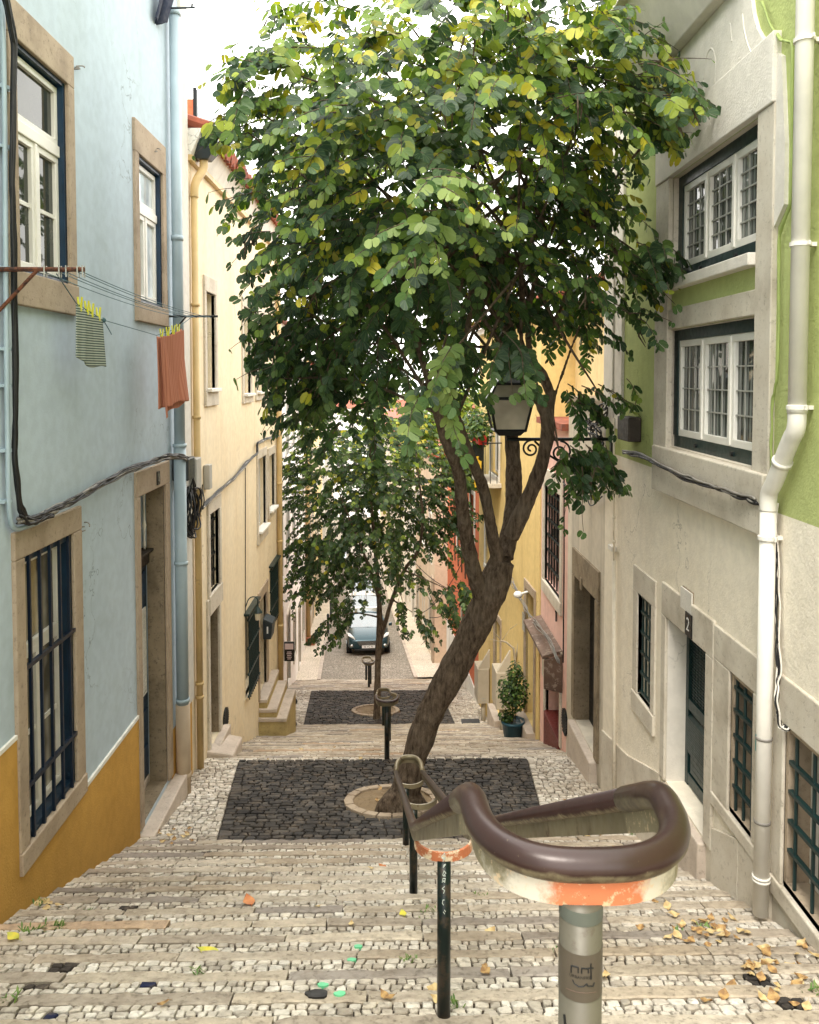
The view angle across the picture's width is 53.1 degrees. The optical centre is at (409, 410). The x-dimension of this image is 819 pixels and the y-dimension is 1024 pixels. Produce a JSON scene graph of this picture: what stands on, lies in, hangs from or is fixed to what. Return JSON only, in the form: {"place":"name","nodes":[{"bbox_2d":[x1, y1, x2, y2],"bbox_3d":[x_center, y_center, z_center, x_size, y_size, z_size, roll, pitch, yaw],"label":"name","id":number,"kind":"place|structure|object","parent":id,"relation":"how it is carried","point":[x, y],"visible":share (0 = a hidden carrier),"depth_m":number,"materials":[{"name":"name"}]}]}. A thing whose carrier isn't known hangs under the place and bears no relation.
{"place":"outdoors","nodes":[
{"label":"outdoors","id":0,"kind":"place"},
{"bbox_2d":[296,572,335,679],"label":"pavement","id":1,"kind":"structure","parent":0,"point":[309,667],"depth_m":32.33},
{"bbox_2d":[319,547,421,679],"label":"road","id":2,"kind":"structure","parent":0,"point":[341,663],"depth_m":31.86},
{"bbox_2d":[345,591,385,616],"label":"parked car","id":3,"kind":"object","parent":2,"relation":"on","point":[371,598],"visible":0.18,"depth_m":40.22,"materials":[{"name":"white metal"}]},
{"bbox_2d":[344,607,391,652],"bbox_3d":[-1.776,9.220,34.600,2.017,1.485,4.061,0,-6,-4],"label":"parked car","id":4,"kind":"object","parent":2,"relation":"on","point":[361,635],"visible":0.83,"depth_m":33.09,"materials":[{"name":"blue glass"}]},
{"bbox_2d":[371,552,416,678],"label":"kerb","id":5,"kind":"structure","parent":2,"relation":"on","point":[413,671],"depth_m":34.31,"materials":[{"name":"stone"}]},
{"bbox_2d":[287,679,466,691],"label":"steps","id":6,"kind":"structure","parent":0,"point":[355,684],"depth_m":25.59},
{"bbox_2d":[361,656,374,686],"bbox_3d":[-1.357,8.461,26.641,0.362,1.912,4.001,0,2,-4],"label":"handrail","id":7,"kind":"object","parent":6,"relation":"on","point":[369,664],"visible":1,"depth_m":26.13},
{"bbox_2d":[168,760,585,840],"bbox_3d":[-0.514,4.870,9.801,5.810,1.008,2.980,0,2,-1],"label":"landing bed","id":8,"kind":"object","parent":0,"point":[345,796],"depth_m":9.79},
{"bbox_2d":[192,0,720,817],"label":"street tree","id":9,"kind":"object","parent":8,"relation":"on","point":[452,268],"visible":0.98,"depth_m":6.80,"materials":[{"name":"green plant"}]},
{"bbox_2d":[137,757,635,841],"bbox_3d":[-0.240,4.622,9.855,5.156,0.578,2.896,0,2,-1],"label":"landing","id":10,"kind":"object","parent":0,"point":[304,786],"visible":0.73,"depth_m":9.92,"materials":[{"name":"stone"}]},
{"bbox_2d":[344,784,437,820],"bbox_3d":[-0.203,4.652,9.577,1.127,0.433,1.127,0,2,-1],"label":"tree pit","id":11,"kind":"object","parent":10,"relation":"on","point":[362,801],"visible":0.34,"depth_m":9.56,"materials":[{"name":"stone"}]},
{"bbox_2d":[205,723,568,761],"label":"steps","id":12,"kind":"structure","parent":0,"point":[463,741],"depth_m":13.57,"materials":[{"name":"stone"}]},
{"bbox_2d":[207,735,241,757],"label":"stone slab","id":13,"kind":"structure","parent":12,"relation":"on","point":[231,746],"depth_m":11.82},
{"bbox_2d":[258,669,295,735],"bbox_3d":[-2.682,6.529,16.703,0.580,1.920,1.700,0,2,-1],"label":"stoop","id":14,"kind":"object","parent":12,"relation":"on","point":[277,709],"visible":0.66,"depth_m":16.18,"materials":[{"name":"stone"}]},
{"bbox_2d":[375,688,398,758],"bbox_3d":[-0.463,5.712,15.450,0.352,3.751,8.147,0,2,-2],"label":"handrail","id":15,"kind":"object","parent":12,"relation":"on","point":[386,705],"visible":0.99,"depth_m":11.35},
{"bbox_2d":[496,660,530,737],"bbox_3d":[1.915,5.338,15.133,0.623,1.442,0.627,0,2,-1],"label":"potted shrub","id":16,"kind":"object","parent":12,"relation":"on","point":[512,724],"visible":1,"depth_m":15.03,"materials":[{"name":"green plant"}]},
{"bbox_2d":[296,690,486,724],"bbox_3d":[-0.632,7.805,21.597,5.554,0.724,3.896,0,2,-1],"label":"landing","id":17,"kind":"object","parent":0,"point":[328,711],"visible":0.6,"depth_m":21.44,"materials":[{"name":"stone"}]},
{"bbox_2d":[351,704,399,716],"bbox_3d":[-0.874,7.808,21.083,1.247,0.444,1.247,0,2,-1],"label":"tree pit","id":18,"kind":"object","parent":17,"relation":"on","point":[364,710],"visible":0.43,"depth_m":21.05,"materials":[{"name":"stone"}]},
{"bbox_2d":[186,0,605,393],"label":"sky","id":19,"kind":"structure","parent":0,"point":[213,25],"materials":[{"name":"white"}]},
{"bbox_2d":[334,394,470,678],"bbox_3d":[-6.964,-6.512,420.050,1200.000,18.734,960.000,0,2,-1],"label":"ground","id":20,"kind":"structure","parent":0,"point":[339,535],"depth_m":108.19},
{"bbox_2d":[0,0,193,923],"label":"blue house","id":21,"kind":"structure","parent":20,"relation":"on","point":[90,778],"depth_m":7.11,"materials":[{"name":"paint"}]},
{"bbox_2d":[0,0,39,531],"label":"conduit","id":22,"kind":"object","parent":21,"relation":"attached to","point":[6,348],"visible":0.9,"depth_m":5.49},
{"bbox_2d":[2,0,53,525],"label":"black cable","id":23,"kind":"object","parent":21,"relation":"attached to","point":[21,508],"visible":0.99,"depth_m":5.52,"materials":[{"name":"rubber"}]},
{"bbox_2d":[5,0,78,315],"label":"window","id":24,"kind":"structure","parent":21,"relation":"in","point":[45,235],"depth_m":6.28,"materials":[{"name":"stone"}]},
{"bbox_2d":[11,506,87,876],"bbox_3d":[-2.822,2.041,6.310,0.202,2.439,1.210,0,2,-1],"label":"window","id":25,"kind":"structure","parent":21,"relation":"in","point":[45,619],"depth_m":6.31,"materials":[{"name":"stone"}]},
{"bbox_2d":[16,453,189,524],"bbox_3d":[-2.690,0.640,7.843,0.134,0.244,4.500,0,2,1],"label":"cable bundle","id":26,"kind":"object","parent":21,"relation":"attached to","point":[56,508],"visible":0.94,"depth_m":7.12,"materials":[{"name":"black rubber"}]},
{"bbox_2d":[0,265,217,335],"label":"clothes line","id":27,"kind":"object","parent":21,"relation":"attached to","point":[58,269],"visible":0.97,"depth_m":5.51,"materials":[{"name":"metal"}]},
{"bbox_2d":[76,304,105,367],"bbox_3d":[-2.516,-0.575,6.456,0.036,0.476,0.474,0,2,5],"label":"striped towel","id":28,"kind":"object","parent":27,"relation":"hanging from","point":[90,348],"visible":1,"depth_m":6.44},
{"bbox_2d":[156,329,188,417],"bbox_3d":[-2.468,-0.400,8.592,0.120,0.947,0.607,0,2,10],"label":"terracotta towel","id":29,"kind":"object","parent":27,"relation":"hanging from","point":[172,387],"visible":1,"depth_m":8.55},
{"bbox_2d":[132,117,168,326],"bbox_3d":[-2.848,-1.962,8.862,0.162,2.047,1.122,0,2,-1],"label":"window","id":30,"kind":"structure","parent":21,"relation":"in","point":[149,218],"depth_m":8.96,"materials":[{"name":"stone"}]},
{"bbox_2d":[134,460,187,837],"bbox_3d":[-2.879,2.716,9.081,0.460,4.233,1.361,0,2,-1],"label":"door","id":31,"kind":"structure","parent":21,"relation":"in","point":[159,748],"depth_m":9.40,"materials":[{"name":"stone"}]},
{"bbox_2d":[169,9,191,793],"bbox_3d":[-2.721,0.044,9.683,0.188,9.355,0.188,0,2,-1],"label":"drainpipe","id":32,"kind":"object","parent":21,"relation":"attached to","point":[183,742],"visible":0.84,"depth_m":9.65,"materials":[{"name":"metal"}]},
{"bbox_2d":[171,3,194,8],"bbox_3d":[-2.622,-4.569,9.270,0.390,0.066,0.024,0,2,-1],"label":"rail bracket","id":33,"kind":"object","parent":21,"relation":"attached to","point":[191,7],"visible":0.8,"depth_m":9.26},
{"bbox_2d":[155,0,173,24],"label":"dark garment","id":34,"kind":"object","parent":33,"relation":"hanging from","point":[163,11],"visible":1,"depth_m":9.14,"materials":[{"name":"blue fabric"}]},
{"bbox_2d":[172,456,194,480],"bbox_3d":[-2.721,0.700,9.871,0.195,0.265,0.310,0,2,-1],"label":"junction box","id":35,"kind":"object","parent":21,"relation":"attached to","point":[190,468],"visible":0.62,"depth_m":9.76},
{"bbox_2d":[186,478,201,538],"bbox_3d":[-2.715,1.209,10.242,0.159,0.792,0.511,0,2,-1],"label":"cable coil","id":36,"kind":"object","parent":21,"relation":"attached to","point":[192,494],"visible":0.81,"depth_m":10.17,"materials":[{"name":"black rubber"}]},
{"bbox_2d":[187,114,280,772],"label":"cream house","id":37,"kind":"structure","parent":20,"relation":"on","point":[240,658],"depth_m":13.02,"materials":[{"name":"paint"}]},
{"bbox_2d":[189,457,211,516],"bbox_3d":[-2.769,0.990,10.938,0.133,0.797,1.060,0,2,-1],"label":"meter cabinet","id":38,"kind":"object","parent":37,"relation":"attached to","point":[207,477],"visible":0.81,"depth_m":10.74,"materials":[{"name":"grey metal"}]},
{"bbox_2d":[190,139,218,769],"bbox_3d":[-2.647,0.678,10.843,0.376,8.359,0.360,0,2,-1],"label":"rain pipe","id":39,"kind":"object","parent":37,"relation":"attached to","point":[204,157],"visible":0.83,"depth_m":10.66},
{"bbox_2d":[203,274,221,406],"bbox_3d":[-2.880,-0.980,11.719,0.250,1.826,0.800,0,2,-1],"label":"window","id":40,"kind":"structure","parent":37,"relation":"in","point":[211,395],"depth_m":11.63,"materials":[{"name":"stone"}]},
{"bbox_2d":[206,493,222,615],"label":"window","id":41,"kind":"structure","parent":37,"relation":"in","point":[215,597],"depth_m":12.07,"materials":[{"name":"stone"}]},
{"bbox_2d":[206,600,230,750],"bbox_3d":[-2.907,3.991,12.034,0.340,2.685,1.063,0,2,-1],"label":"door","id":42,"kind":"structure","parent":37,"relation":"in","point":[213,625],"depth_m":12.23,"materials":[{"name":"stone"}]},
{"bbox_2d":[187,87,254,176],"bbox_3d":[-5.352,-4.206,16.008,4.035,1.831,6.760,0,2,-1],"label":"rooftop room","id":43,"kind":"object","parent":37,"relation":"on","point":[198,106],"visible":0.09,"depth_m":12.87,"materials":[{"name":"white paint"}]},
{"bbox_2d":[202,435,279,509],"bbox_3d":[-2.838,0.896,14.593,0.064,0.555,7.339,0,2,-1],"label":"cable bundle","id":44,"kind":"object","parent":37,"relation":"attached to","point":[224,486],"visible":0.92,"depth_m":13.23,"materials":[{"name":"black rubber"}]},
{"bbox_2d":[245,468,245,617],"bbox_3d":[-2.877,2.289,14.363,0.014,2.677,0.141,0,2,-1],"label":"drop cable","id":45,"kind":"object","parent":37,"relation":"attached to","point":[245,541],"visible":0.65,"depth_m":14.36,"materials":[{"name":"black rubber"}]},
{"bbox_2d":[241,296,255,403],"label":"window","id":46,"kind":"structure","parent":37,"relation":"in","point":[248,397],"depth_m":14.24,"materials":[{"name":"stone"}]},
{"bbox_2d":[244,596,260,700],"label":"window","id":47,"kind":"structure","parent":37,"relation":"in","point":[253,625],"depth_m":14.84,"materials":[{"name":"beige paint"}]},
{"bbox_2d":[254,308,265,400],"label":"window","id":48,"kind":"structure","parent":37,"relation":"in","point":[259,395],"depth_m":15.72,"materials":[{"name":"stone"}]},
{"bbox_2d":[257,579,268,701],"bbox_3d":[-2.938,4.554,16.359,0.080,2.118,1.177,0,2,-1],"label":"door","id":49,"kind":"structure","parent":37,"relation":"in","point":[264,590],"depth_m":16.70,"materials":[{"name":"wood"}]},
{"bbox_2d":[256,446,270,544],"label":"window","id":50,"kind":"structure","parent":37,"relation":"in","point":[262,531],"depth_m":16.50,"materials":[{"name":"stone"}]},
{"bbox_2d":[263,613,275,638],"bbox_3d":[-2.830,4.357,16.551,0.194,0.416,0.423,0,2,-1],"label":"mailbox","id":51,"kind":"object","parent":37,"relation":"attached to","point":[268,625],"visible":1,"depth_m":16.35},
{"bbox_2d":[267,445,278,519],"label":"window","id":52,"kind":"structure","parent":37,"relation":"in","point":[272,509],"depth_m":17.31,"materials":[{"name":"stone"}]},
{"bbox_2d":[269,555,280,620],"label":"window","id":53,"kind":"structure","parent":37,"relation":"in","point":[273,567],"depth_m":17.71,"materials":[{"name":"beige paint"}]},
{"bbox_2d":[276,261,283,679],"bbox_3d":[-2.891,1.502,18.213,0.139,10.035,0.139,0,2,-1],"label":"rain pipe","id":54,"kind":"object","parent":37,"relation":"attached to","point":[279,484],"visible":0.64,"depth_m":18.23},
{"bbox_2d":[281,320,304,687],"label":"white house","id":55,"kind":"structure","parent":20,"relation":"on","point":[294,631],"depth_m":26.24,"materials":[{"name":"paint"}]},
{"bbox_2d":[287,603,290,687],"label":"door","id":56,"kind":"structure","parent":55,"relation":"in","point":[289,608],"depth_m":25.40,"materials":[{"name":"wood"}]},
{"bbox_2d":[284,641,294,660],"bbox_3d":[-2.744,5.502,18.708,0.230,0.441,0.056,0,2,-1],"label":"sign board","id":57,"kind":"object","parent":55,"relation":"attached to","point":[289,650],"visible":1,"depth_m":18.69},
{"bbox_2d":[298,602,300,670],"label":"door","id":58,"kind":"structure","parent":55,"relation":"in","point":[299,612],"depth_m":30.60,"materials":[{"name":"wood"}]},
{"bbox_2d":[304,364,313,646],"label":"tan house","id":59,"kind":"structure","parent":20,"relation":"on","point":[312,606],"depth_m":39.30,"materials":[{"name":"paint"}]},
{"bbox_2d":[305,361,310,636],"bbox_3d":[-4.268,3.606,34.368,0.209,11.955,0.209,0,2,-1],"label":"rain pipe","id":60,"kind":"object","parent":59,"relation":"attached to","point":[308,621],"visible":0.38,"depth_m":34.51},
{"bbox_2d":[314,429,322,616],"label":"cream terrace","id":61,"kind":"structure","parent":20,"relation":"on","point":[317,443],"depth_m":46.84,"materials":[{"name":"yellow paint"}]},
{"bbox_2d":[322,409,333,586],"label":"white terrace","id":62,"kind":"structure","parent":20,"relation":"on","point":[324,480],"depth_m":59.83,"materials":[{"name":"paint"}]},
{"bbox_2d":[380,405,403,595],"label":"ochre terrace","id":63,"kind":"structure","parent":20,"relation":"on","point":[393,414],"depth_m":72.84,"materials":[{"name":"beige paint"}]},
{"bbox_2d":[334,400,475,516],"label":"block","id":64,"kind":"structure","parent":20,"relation":"on","point":[341,428],"depth_m":120.32,"materials":[{"name":"white paint"}]},
{"bbox_2d":[402,444,415,623],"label":"ivory house","id":65,"kind":"structure","parent":20,"relation":"on","point":[409,600],"depth_m":43.37,"materials":[{"name":"white paint"}]},
{"bbox_2d":[416,415,478,662],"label":"beige house","id":66,"kind":"structure","parent":20,"relation":"on","point":[437,571],"depth_m":30.87,"materials":[{"name":"beige paint"}]},
{"bbox_2d":[431,574,434,678],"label":"stone pier","id":67,"kind":"structure","parent":66,"relation":"attached to","point":[432,619],"depth_m":30.80,"materials":[{"name":"stone"}]},
{"bbox_2d":[447,473,478,701],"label":"orange house","id":68,"kind":"structure","parent":20,"relation":"on","point":[468,683],"depth_m":25.01,"materials":[{"name":"paint"}]},
{"bbox_2d":[391,382,479,585],"bbox_3d":[0.934,1.871,24.659,2.254,6.148,5.124,-1,3,-19],"label":"climbing plant","id":69,"kind":"object","parent":68,"relation":"attached to","point":[468,403],"visible":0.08,"depth_m":24.38,"materials":[{"name":"green plant"}]},
{"bbox_2d":[471,275,603,740],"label":"yellow house","id":70,"kind":"structure","parent":20,"relation":"on","point":[526,572],"depth_m":15.54,"materials":[{"name":"paint"}]},
{"bbox_2d":[474,649,489,721],"bbox_3d":[1.782,6.722,20.131,0.300,1.850,0.604,0,2,-3],"label":"meter cabinet","id":71,"kind":"object","parent":70,"relation":"attached to","point":[481,680],"visible":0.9,"depth_m":19.84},
{"bbox_2d":[472,441,501,487],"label":"balcony","id":72,"kind":"structure","parent":70,"relation":"attached to","point":[492,482],"depth_m":18.28,"materials":[{"name":"stone"}]},
{"bbox_2d":[463,405,486,444],"bbox_3d":[1.555,0.345,19.477,0.590,0.956,0.975,0,2,-1],"label":"planter","id":73,"kind":"object","parent":72,"relation":"on","point":[467,427],"visible":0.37,"depth_m":19.42,"materials":[{"name":"green plant"}]},
{"bbox_2d":[467,409,494,448],"bbox_3d":[1.601,0.417,18.421,0.629,0.911,0.984,0,2,-1],"label":"planter","id":74,"kind":"object","parent":72,"relation":"on","point":[479,436],"visible":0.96,"depth_m":18.27,"materials":[{"name":"green plant"}]},
{"bbox_2d":[487,615,501,726],"bbox_3d":[2.034,6.157,18.715,0.360,3.060,1.000,0,2,-3],"label":"door","id":75,"kind":"structure","parent":70,"relation":"in","point":[492,714],"depth_m":18.82,"materials":[{"name":"stone"}]},
{"bbox_2d":[489,378,499,482],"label":"window","id":76,"kind":"structure","parent":70,"relation":"in","point":[497,438],"depth_m":19.45,"materials":[{"name":"white paint"}]},
{"bbox_2d":[492,650,510,729],"bbox_3d":[1.942,5.894,17.370,0.300,1.780,0.604,0,2,-3],"label":"meter cabinet","id":77,"kind":"object","parent":70,"relation":"attached to","point":[499,670],"visible":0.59,"depth_m":17.08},
{"bbox_2d":[516,578,535,738],"bbox_3d":[2.242,4.869,15.112,0.360,3.360,1.000,0,2,-3],"label":"door","id":78,"kind":"structure","parent":70,"relation":"in","point":[528,732],"depth_m":14.92,"materials":[{"name":"stone"}]},
{"bbox_2d":[511,578,559,663],"bbox_3d":[2.057,3.429,14.160,0.206,0.530,6.484,0,2,0],"label":"cable bundle","id":79,"kind":"object","parent":70,"relation":"attached to","point":[545,635],"visible":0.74,"depth_m":12.95,"materials":[{"name":"grey rubber"}]},
{"bbox_2d":[536,417,568,751],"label":"pink house","id":80,"kind":"structure","parent":20,"relation":"on","point":[552,704],"depth_m":13.17,"materials":[{"name":"paint"}]},
{"bbox_2d":[524,615,562,692],"bbox_3d":[2.134,3.893,13.230,0.300,0.647,1.863,0,2,-1],"label":"door canopy","id":81,"kind":"object","parent":80,"relation":"attached to","point":[553,672],"visible":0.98,"depth_m":12.37,"materials":[{"name":"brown wood"}]},
{"bbox_2d":[541,468,562,615],"bbox_3d":[2.364,2.022,13.075,0.242,2.088,1.594,0,2,-1],"label":"window","id":82,"kind":"structure","parent":80,"relation":"in","point":[556,602],"depth_m":13.19,"materials":[{"name":"stone"}]},
{"bbox_2d":[543,652,561,749],"bbox_3d":[2.387,4.641,13.057,0.280,2.083,1.403,0,2,-1],"label":"door","id":83,"kind":"structure","parent":80,"relation":"in","point":[552,737],"depth_m":13.15,"materials":[{"name":"wood"}]},
{"bbox_2d":[562,479,564,662],"bbox_3d":[2.272,2.304,12.073,0.019,2.852,0.074,0,2,-1],"label":"drop cable","id":84,"kind":"object","parent":80,"relation":"attached to","point":[563,567],"visible":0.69,"depth_m":12.04,"materials":[{"name":"black rubber"}]},
{"bbox_2d":[561,708,567,735],"bbox_3d":[2.287,4.599,12.094,0.028,0.400,0.340,0,2,-1],"label":"oval vent","id":85,"kind":"object","parent":80,"relation":"attached to","point":[564,719],"visible":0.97,"depth_m":12.05,"materials":[{"name":"metal"}]},
{"bbox_2d":[566,395,605,788],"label":"stained house","id":86,"kind":"structure","parent":20,"relation":"on","point":[585,636],"depth_m":11.10,"materials":[{"name":"paint"}]},
{"bbox_2d":[567,547,600,784],"bbox_3d":[2.383,3.641,10.832,0.320,3.395,1.490,0,2,-1],"label":"door","id":87,"kind":"structure","parent":86,"relation":"in","point":[585,628],"depth_m":11.28,"materials":[{"name":"stone"}]},
{"bbox_2d":[572,302,603,394],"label":"pale yellow house","id":88,"kind":"structure","parent":20,"relation":"on","point":[596,375],"depth_m":12.95,"materials":[{"name":"paint"}]},
{"bbox_2d":[601,0,818,951],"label":"green house","id":89,"kind":"structure","parent":20,"relation":"on","point":[715,202],"depth_m":6.30,"materials":[{"name":"beige paint"}]},
{"bbox_2d":[485,374,612,465],"bbox_3d":[1.611,0.189,9.445,1.471,1.390,0.530,0,2,-1],"label":"street lantern","id":90,"kind":"object","parent":89,"relation":"attached to","point":[508,419],"visible":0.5,"depth_m":9.24,"materials":[{"name":"metal"}]},
{"bbox_2d":[585,403,607,483],"bbox_3d":[2.209,0.387,9.755,0.169,0.973,0.873,0,2,-1],"label":"cable tangle","id":91,"kind":"object","parent":89,"relation":"attached to","point":[590,424],"visible":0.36,"depth_m":9.64,"materials":[{"name":"black rubber"}]},
{"bbox_2d":[612,418,615,788],"bbox_3d":[2.309,2.335,9.236,0.044,4.495,0.235,0,2,-1],"label":"wall conduit","id":92,"kind":"object","parent":89,"relation":"attached to","point":[613,670],"depth_m":9.23,"materials":[{"name":"beige paint"}]},
{"bbox_2d":[617,416,640,441],"bbox_3d":[2.287,0.190,8.532,0.135,0.250,0.421,0,2,-1],"label":"meter box","id":93,"kind":"object","parent":89,"relation":"attached to","point":[628,428],"visible":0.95,"depth_m":8.33,"materials":[{"name":"grey metal"}]},
{"bbox_2d":[631,564,656,736],"bbox_3d":[2.375,2.381,8.239,0.082,1.515,0.723,0,2,-1],"label":"window","id":94,"kind":"structure","parent":89,"relation":"in","point":[644,586],"depth_m":8.27,"materials":[{"name":"stone"}]},
{"bbox_2d":[680,586,693,613],"bbox_3d":[2.372,1.620,7.000,0.024,0.187,0.264,0,2,-1],"label":"air vent","id":95,"kind":"object","parent":89,"relation":"attached to","point":[686,598],"visible":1,"depth_m":6.98,"materials":[{"name":"plastic"}]},
{"bbox_2d":[659,582,715,880],"bbox_3d":[2.470,2.988,7.078,0.310,2.738,1.248,0,2,-1],"label":"door","id":96,"kind":"structure","parent":89,"relation":"in","point":[686,683],"depth_m":7.39,"materials":[{"name":"stone"}]},
{"bbox_2d":[685,611,691,638],"bbox_3d":[2.352,1.810,6.909,0.014,0.200,0.150,0,2,-1],"label":"number plate","id":97,"kind":"object","parent":89,"relation":"attached to","point":[688,624],"visible":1,"depth_m":6.89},
{"bbox_2d":[622,450,758,504],"bbox_3d":[2.294,0.514,7.178,0.103,0.109,3.419,0,2,0],"label":"cable bundle","id":98,"kind":"object","parent":89,"relation":"attached to","point":[733,494],"visible":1,"depth_m":6.54,"materials":[{"name":"black rubber"}]},
{"bbox_2d":[673,318,753,465],"bbox_3d":[2.511,-0.161,6.586,0.160,1.066,1.879,0,2,-1],"label":"window","id":99,"kind":"structure","parent":89,"relation":"in","point":[714,364],"depth_m":6.60,"materials":[{"name":"white paint"}]},
{"bbox_2d":[678,124,757,272],"bbox_3d":[2.512,-1.589,6.496,0.160,0.928,1.807,0,2,-1],"label":"window","id":100,"kind":"structure","parent":89,"relation":"in","point":[718,197],"depth_m":6.50,"materials":[{"name":"white paint"}]},
{"bbox_2d":[710,624,756,859],"bbox_3d":[2.486,2.397,6.025,0.232,1.424,0.807,0,2,-1],"label":"window","id":101,"kind":"structure","parent":89,"relation":"in","point":[731,656],"depth_m":6.10,"materials":[{"name":"stone"}]},
{"bbox_2d":[760,1,793,466],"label":"wall cable","id":102,"kind":"object","parent":89,"relation":"attached to","point":[779,37],"depth_m":5.28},
{"bbox_2d":[774,503,790,731],"bbox_3d":[2.369,1.314,5.264,0.082,1.442,0.247,0,2,-1],"label":"wall cable","id":103,"kind":"object","parent":89,"relation":"attached to","point":[778,675],"depth_m":5.29,"materials":[{"name":"plastic"}]},
{"bbox_2d":[752,0,818,918],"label":"downpipe","id":104,"kind":"object","parent":89,"relation":"attached to","point":[805,40],"visible":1,"depth_m":4.92,"materials":[{"name":"white metal"}]},
{"bbox_2d":[769,670,818,951],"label":"window","id":105,"kind":"structure","parent":89,"relation":"in","point":[798,849],"depth_m":5.21,"materials":[{"name":"stone"}]},
{"bbox_2d":[373,553,439,676],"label":"pavement","id":106,"kind":"structure","parent":0,"point":[423,664],"depth_m":33.74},
{"bbox_2d":[0,841,817,1023],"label":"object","id":107,"kind":"object","parent":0,"point":[375,961],"visible":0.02,"depth_m":4.66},
{"bbox_2d":[0,835,818,1023],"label":"steps","id":108,"kind":"structure","parent":0,"point":[104,891],"depth_m":4.95,"materials":[{"name":"stone"}]},
{"bbox_2d":[305,989,326,998],"bbox_3d":[-0.472,2.947,4.131,0.114,0.044,0.088,0,2,-1],"label":"paint spot","id":109,"kind":"object","parent":108,"relation":"on","point":[316,994],"visible":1,"depth_m":4.12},
{"bbox_2d":[394,754,690,1023],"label":"handrail","id":110,"kind":"object","parent":108,"relation":"on","point":[581,887],"visible":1,"depth_m":1.32,"materials":[{"name":"metal"}]},
{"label":"lower landing bed","id":111,"kind":"structure","parent":0,"visible":0},
{"bbox_2d":[282,368,483,719],"bbox_3d":[-0.703,3.306,20.663,5.445,8.744,5.754,0,2,-1],"label":"street tree","id":112,"kind":"object","parent":111,"relation":"on","point":[367,478],"visible":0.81,"depth_m":19.42,"materials":[{"name":"green plant"}]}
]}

